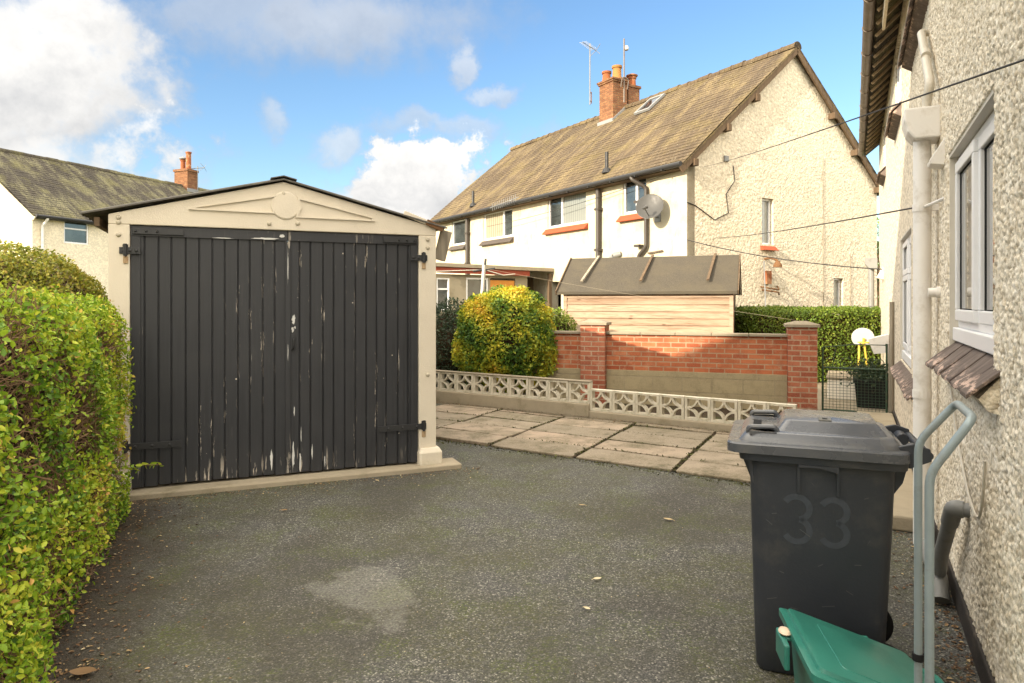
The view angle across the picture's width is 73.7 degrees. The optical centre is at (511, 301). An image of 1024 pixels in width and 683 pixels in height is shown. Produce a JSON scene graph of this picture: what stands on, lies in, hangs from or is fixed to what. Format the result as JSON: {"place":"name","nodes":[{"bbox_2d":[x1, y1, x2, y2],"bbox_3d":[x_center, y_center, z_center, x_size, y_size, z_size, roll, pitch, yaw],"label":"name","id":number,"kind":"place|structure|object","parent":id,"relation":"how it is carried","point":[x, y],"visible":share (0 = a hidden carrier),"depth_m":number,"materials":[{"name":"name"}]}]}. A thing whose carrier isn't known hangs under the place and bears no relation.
{"place":"outdoors","nodes":[
{"label":"outdoors","id":0,"kind":"place"},
{"bbox_2d":[0,148,208,295],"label":"semi detached house","id":1,"kind":"structure","parent":0,"point":[45,202],"depth_m":27.21,"materials":[{"name":"white tile"}]},
{"bbox_2d":[64,222,87,244],"bbox_3d":[-16.960,-2.685,26.525,0.060,0.862,1.012,0,0,20],"label":"window","id":2,"kind":"structure","parent":1,"relation":"in","point":[74,233],"depth_m":26.53,"materials":[{"name":"white plastic"}]},
{"bbox_2d":[192,163,206,191],"bbox_3d":[-16.723,-6.494,36.245,1.020,1.587,0.414,0,0,20],"label":"television aerial","id":3,"kind":"object","parent":1,"relation":"attached to","point":[197,168],"visible":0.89,"depth_m":36.21,"materials":[{"name":"metal"}]},
{"bbox_2d":[0,0,878,297],"label":"sky","id":4,"kind":"structure","parent":0,"point":[400,106],"materials":[{"name":"blue"}]},
{"bbox_2d":[15,403,980,682],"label":"driveway","id":5,"kind":"structure","parent":0,"point":[319,571],"depth_m":3.85,"materials":[{"name":"grey asphalt"}]},
{"bbox_2d":[0,238,107,345],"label":"privet hedge","id":6,"kind":"object","parent":5,"relation":"on","point":[24,268],"visible":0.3,"depth_m":7.08,"materials":[{"name":"green plant"}]},
{"bbox_2d":[0,280,137,682],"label":"privet hedge","id":7,"kind":"object","parent":5,"relation":"on","point":[63,407],"visible":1,"depth_m":3.17,"materials":[{"name":"green plant"}]},
{"bbox_2d":[119,462,162,470],"bbox_3d":[-2.941,1.414,5.312,0.485,0.348,0.082,0,0,12],"label":"hedge sprig","id":8,"kind":"object","parent":7,"relation":"attached to","point":[150,464],"visible":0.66,"depth_m":5.31,"materials":[{"name":"green plant"}]},
{"bbox_2d":[64,667,96,674],"bbox_3d":[-1.850,1.584,2.922,0.135,0.014,0.060,0,0,-4],"label":"fallen leaf","id":9,"kind":"object","parent":5,"relation":"on","point":[81,670],"visible":1,"depth_m":2.93,"materials":[{"name":"brown plant"}]},
{"bbox_2d":[80,175,461,500],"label":"garage","id":10,"kind":"structure","parent":5,"relation":"on","point":[283,327],"depth_m":6.05,"materials":[{"name":"beige paint"}]},
{"bbox_2d":[119,225,290,487],"bbox_3d":[-2.597,0.455,5.850,1.337,2.169,0.095,0,0,-22],"label":"door","id":11,"kind":"structure","parent":10,"relation":"in","point":[211,308],"depth_m":5.87,"materials":[{"name":"black paint"}]},
{"bbox_2d":[288,231,426,472],"bbox_3d":[-1.411,0.455,6.336,1.268,2.169,0.100,0,0,-22],"label":"door","id":12,"kind":"structure","parent":10,"relation":"in","point":[354,297],"depth_m":6.33,"materials":[{"name":"black paint"}]},
{"bbox_2d":[27,401,975,682],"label":"leaf litter","id":13,"kind":"object","parent":5,"relation":"on","point":[967,667],"visible":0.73,"depth_m":3.54,"materials":[{"name":"brown plant"}]},
{"bbox_2d":[436,408,749,485],"bbox_3d":[1.521,1.585,7.514,7.522,0.093,2.372,0,0,33],"label":"moss","id":14,"kind":"object","parent":5,"relation":"on","point":[686,459],"visible":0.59,"depth_m":7.33,"materials":[{"name":"green plant"}]},
{"bbox_2d":[727,409,933,674],"bbox_3d":[1.395,1.054,3.074,0.784,1.092,0.622,0,0,21],"label":"wheelie bin","id":15,"kind":"object","parent":5,"relation":"on","point":[825,485],"visible":0.88,"depth_m":2.85,"materials":[{"name":"plastic"}]},
{"bbox_2d":[776,608,943,682],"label":"recycling box","id":16,"kind":"object","parent":5,"relation":"on","point":[824,652],"visible":0.94,"depth_m":2.37,"materials":[{"name":"green plastic"}]},
{"bbox_2d":[912,400,976,682],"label":"sack truck","id":17,"kind":"object","parent":5,"relation":"on","point":[919,657],"visible":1,"depth_m":1.75,"materials":[{"name":"paint"}]},
{"bbox_2d":[436,404,749,482],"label":"paved path","id":18,"kind":"structure","parent":0,"point":[490,429],"depth_m":7.81,"materials":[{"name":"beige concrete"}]},
{"bbox_2d":[463,388,781,420],"bbox_3d":[0.110,1.594,11.351,9.238,0.001,2.382,0,0,33],"label":"soil border","id":19,"kind":"object","parent":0,"point":[725,411],"depth_m":10.01,"materials":[{"name":"brown soil"}]},
{"bbox_2d":[436,295,470,388],"bbox_3d":[-1.041,0.744,12.098,1.398,1.731,1.377,0,0,0],"label":"dark shrub","id":20,"kind":"object","parent":19,"relation":"on","point":[446,326],"visible":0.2,"depth_m":11.68,"materials":[{"name":"green plant"}]},
{"bbox_2d":[450,284,558,392],"bbox_3d":[-0.079,0.657,11.135,1.845,1.906,1.686,0,0,0],"label":"golden shrub","id":21,"kind":"object","parent":19,"relation":"on","point":[500,330],"visible":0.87,"depth_m":10.66,"materials":[{"name":"yellow plant"}]},
{"bbox_2d":[436,370,796,432],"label":"screen block wall","id":22,"kind":"structure","parent":19,"relation":"on","point":[568,405],"depth_m":9.42,"materials":[{"name":"concrete"}]},
{"bbox_2d":[516,319,819,410],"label":"brick wall","id":23,"kind":"structure","parent":19,"relation":"on","point":[775,368],"depth_m":10.36,"materials":[{"name":"brick"}]},
{"bbox_2d":[431,41,878,316],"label":"semi detached house","id":24,"kind":"structure","parent":0,"point":[685,134],"depth_m":18.41,"materials":[{"name":"white concrete"}]},
{"bbox_2d":[448,219,464,250],"bbox_3d":[-2.039,-2.518,25.732,0.240,1.116,1.300,0,0,-31],"label":"window","id":25,"kind":"structure","parent":24,"relation":"in","point":[458,226],"depth_m":25.83,"materials":[{"name":"white plastic"}]},
{"bbox_2d":[479,209,513,245],"bbox_3d":[-0.516,-2.533,23.233,0.240,1.126,2.150,0,0,-31],"label":"window","id":26,"kind":"structure","parent":24,"relation":"in","point":[496,231],"depth_m":23.28,"materials":[{"name":"white plastic"}]},
{"bbox_2d":[490,194,518,209],"bbox_3d":[-0.049,-3.175,21.968,0.567,0.361,1.702,0,0,-31],"label":"tv antenna","id":27,"kind":"object","parent":24,"relation":"attached to","point":[511,200],"visible":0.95,"depth_m":21.69,"materials":[{"name":"metal"}]},
{"bbox_2d":[542,192,587,234],"bbox_3d":[1.558,-2.593,19.845,0.240,1.126,2.100,0,0,-31],"label":"window","id":28,"kind":"structure","parent":24,"relation":"in","point":[575,214],"depth_m":19.88,"materials":[{"name":"white plastic"}]},
{"bbox_2d":[487,172,671,226],"bbox_3d":[1.569,-2.825,19.469,0.014,0.562,8.756,0,0,-33],"label":"overhead cable","id":29,"kind":"object","parent":24,"relation":"attached to","point":[582,202],"visible":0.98,"depth_m":18.88,"materials":[{"name":"black rubber"}]},
{"bbox_2d":[581,41,599,104],"bbox_3d":[2.647,-7.844,23.360,0.414,2.187,1.020,0,0,34],"label":"television aerial","id":30,"kind":"object","parent":24,"relation":"attached to","point":[590,92],"visible":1,"depth_m":23.39,"materials":[{"name":"metal"}]},
{"bbox_2d":[620,38,628,102],"bbox_3d":[3.786,-7.795,23.021,0.352,2.150,0.166,0,0,-31],"label":"aerial pole","id":31,"kind":"object","parent":24,"relation":"attached to","point":[625,47],"visible":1,"depth_m":23.00,"materials":[{"name":"silver metal"}]},
{"bbox_2d":[616,179,645,221],"bbox_3d":[3.089,-2.613,17.332,0.240,1.086,1.100,0,0,-31],"label":"window","id":32,"kind":"structure","parent":24,"relation":"in","point":[631,194],"depth_m":17.51,"materials":[{"name":"white plastic"}]},
{"bbox_2d":[636,194,663,221],"bbox_3d":[3.305,-2.262,16.261,0.789,0.644,0.567,0,0,-31],"label":"satellite dish","id":33,"kind":"object","parent":24,"relation":"attached to","point":[648,206],"visible":1,"depth_m":16.30,"materials":[{"name":"grey metal"}]},
{"bbox_2d":[760,199,778,250],"bbox_3d":[6.466,-1.958,17.295,0.560,1.316,0.290,0,0,-31],"label":"window","id":34,"kind":"structure","parent":24,"relation":"in","point":[765,202],"depth_m":17.43,"materials":[{"name":"white plastic"}]},
{"bbox_2d":[687,239,881,269],"bbox_3d":[5.208,-0.995,13.758,0.022,0.889,4.638,0,0,-30],"label":"overhead cable","id":35,"kind":"object","parent":24,"relation":"attached to","point":[787,259],"visible":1,"depth_m":13.38,"materials":[{"name":"black rubber"}]},
{"bbox_2d":[834,278,839,306],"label":"window","id":36,"kind":"structure","parent":24,"relation":"in","point":[836,281],"depth_m":19.00,"materials":[{"name":"white plastic"}]},
{"bbox_2d":[818,382,885,411],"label":"back path","id":37,"kind":"structure","parent":0,"point":[833,405],"depth_m":10.66,"materials":[{"name":"beige concrete"}]},
{"bbox_2d":[826,370,855,399],"bbox_3d":[5.620,1.407,11.600,0.480,0.363,1.240,0,0,27],"label":"white step","id":38,"kind":"object","parent":37,"relation":"on","point":[840,386],"visible":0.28,"depth_m":11.09,"materials":[{"name":"concrete"}]},
{"bbox_2d":[836,352,885,408],"bbox_3d":[5.418,1.179,10.355,0.904,0.818,0.907,0,0,27],"label":"garden planter","id":39,"kind":"object","parent":37,"relation":"on","point":[862,387],"visible":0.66,"depth_m":10.20,"materials":[{"name":"plastic"}]},
{"bbox_2d":[851,328,873,363],"bbox_3d":[6.277,1.027,12.219,0.400,1.122,0.460,0,0,20],"label":"toy basketball hoop","id":40,"kind":"object","parent":37,"relation":"on","point":[860,335],"visible":0.69,"depth_m":12.20,"materials":[{"name":"white plastic"}]},
{"bbox_2d":[877,217,878,305],"bbox_3d":[14.740,-0.923,27.813,3.791,5.060,3.401,0,0,28],"label":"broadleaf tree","id":41,"kind":"object","parent":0,"point":[877,260],"depth_m":27.46,"materials":[{"name":"green plant"}]},
{"bbox_2d":[877,248,878,303],"bbox_3d":[17.571,-0.656,31.953,4.317,4.528,3.736,0,0,-34],"label":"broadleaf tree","id":42,"kind":"object","parent":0,"point":[877,282],"visible":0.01,"depth_m":32.69,"materials":[{"name":"green plant"}]},
{"bbox_2d":[857,411,912,531],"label":"house path","id":43,"kind":"structure","parent":0,"point":[903,510],"depth_m":5.15,"materials":[{"name":"concrete"}]},
{"label":"ground","id":44,"kind":"structure","parent":0,"visible":0},
{"bbox_2d":[473,259,494,292],"bbox_3d":[-0.531,0.389,13.016,0.425,2.423,0.076,0,0,-10],"label":"clothes post","id":45,"kind":"object","parent":44,"relation":"on","point":[483,269],"visible":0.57,"depth_m":12.98,"materials":[{"name":"white metal"}]},
{"bbox_2d":[485,268,790,319],"bbox_3d":[1.810,-0.185,11.480,5.560,0.913,0.004,0,0,33],"label":"washing line","id":46,"kind":"object","parent":45,"relation":"attached to","point":[642,296],"visible":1,"depth_m":11.28,"materials":[{"name":"plastic"}]},
{"bbox_2d":[540,307,577,330],"bbox_3d":[0.770,0.840,12.348,0.940,1.528,0.807,0,0,0],"label":"shrub","id":47,"kind":"object","parent":44,"relation":"on","point":[562,322],"visible":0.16,"depth_m":12.21,"materials":[{"name":"green plant"}]},
{"bbox_2d":[555,253,741,335],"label":"garden shed","id":48,"kind":"structure","parent":44,"relation":"on","point":[714,281],"depth_m":12.64,"materials":[{"name":"wood"}]},
{"bbox_2d":[763,261,765,313],"bbox_3d":[6.160,0.281,16.572,0.042,2.616,1.259,0,0,17],"label":"clothes prop","id":49,"kind":"object","parent":44,"relation":"on","point":[764,283],"visible":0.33,"depth_m":16.87,"materials":[{"name":"metal"}]},
{"bbox_2d":[735,303,880,382],"bbox_3d":[6.610,0.843,14.100,4.754,1.625,1.298,0,0,-18],"label":"garden hedge","id":50,"kind":"object","parent":44,"relation":"on","point":[841,327],"visible":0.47,"depth_m":13.53,"materials":[{"name":"green plant"}]},
{"bbox_2d":[858,0,1023,682],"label":"roughcast house","id":51,"kind":"structure","parent":44,"relation":"on","point":[950,276],"depth_m":3.51,"materials":[{"name":"beige concrete"}]},
{"bbox_2d":[721,207,911,237],"bbox_3d":[3.727,-1.067,10.365,0.011,0.914,11.979,0,0,11],"label":"overhead cable","id":52,"kind":"object","parent":51,"relation":"attached to","point":[833,222],"visible":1,"depth_m":6.07,"materials":[{"name":"black rubber"}]},
{"bbox_2d":[822,344,891,412],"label":"metal gate","id":53,"kind":"structure","parent":51,"relation":"attached to","point":[868,383],"depth_m":9.59,"materials":[{"name":"metal"}]},
{"bbox_2d":[705,59,1023,166],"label":"overhead cable","id":54,"kind":"object","parent":51,"relation":"attached to","point":[993,70],"visible":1,"depth_m":2.84,"materials":[{"name":"black rubber"}]},
{"bbox_2d":[885,125,885,164],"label":"window","id":55,"kind":"structure","parent":51,"relation":"in","point":[885,125],"depth_m":12.59,"materials":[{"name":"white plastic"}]},
{"bbox_2d":[897,42,900,102],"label":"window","id":56,"kind":"structure","parent":51,"relation":"in","point":[899,69],"depth_m":8.59,"materials":[{"name":"white plastic"}]},
{"bbox_2d":[890,234,912,401],"bbox_3d":[3.967,0.074,6.831,0.225,1.583,2.946,0,0,27],"label":"window","id":57,"kind":"structure","parent":51,"relation":"in","point":[899,372],"depth_m":7.34,"materials":[{"name":"white plastic"}]},
{"bbox_2d":[925,111,1000,414],"bbox_3d":[2.189,-0.199,3.276,0.226,1.258,1.616,0,0,27],"label":"window","id":58,"kind":"structure","parent":51,"relation":"in","point":[969,370],"depth_m":3.25,"materials":[{"name":"white plastic"}]}
]}

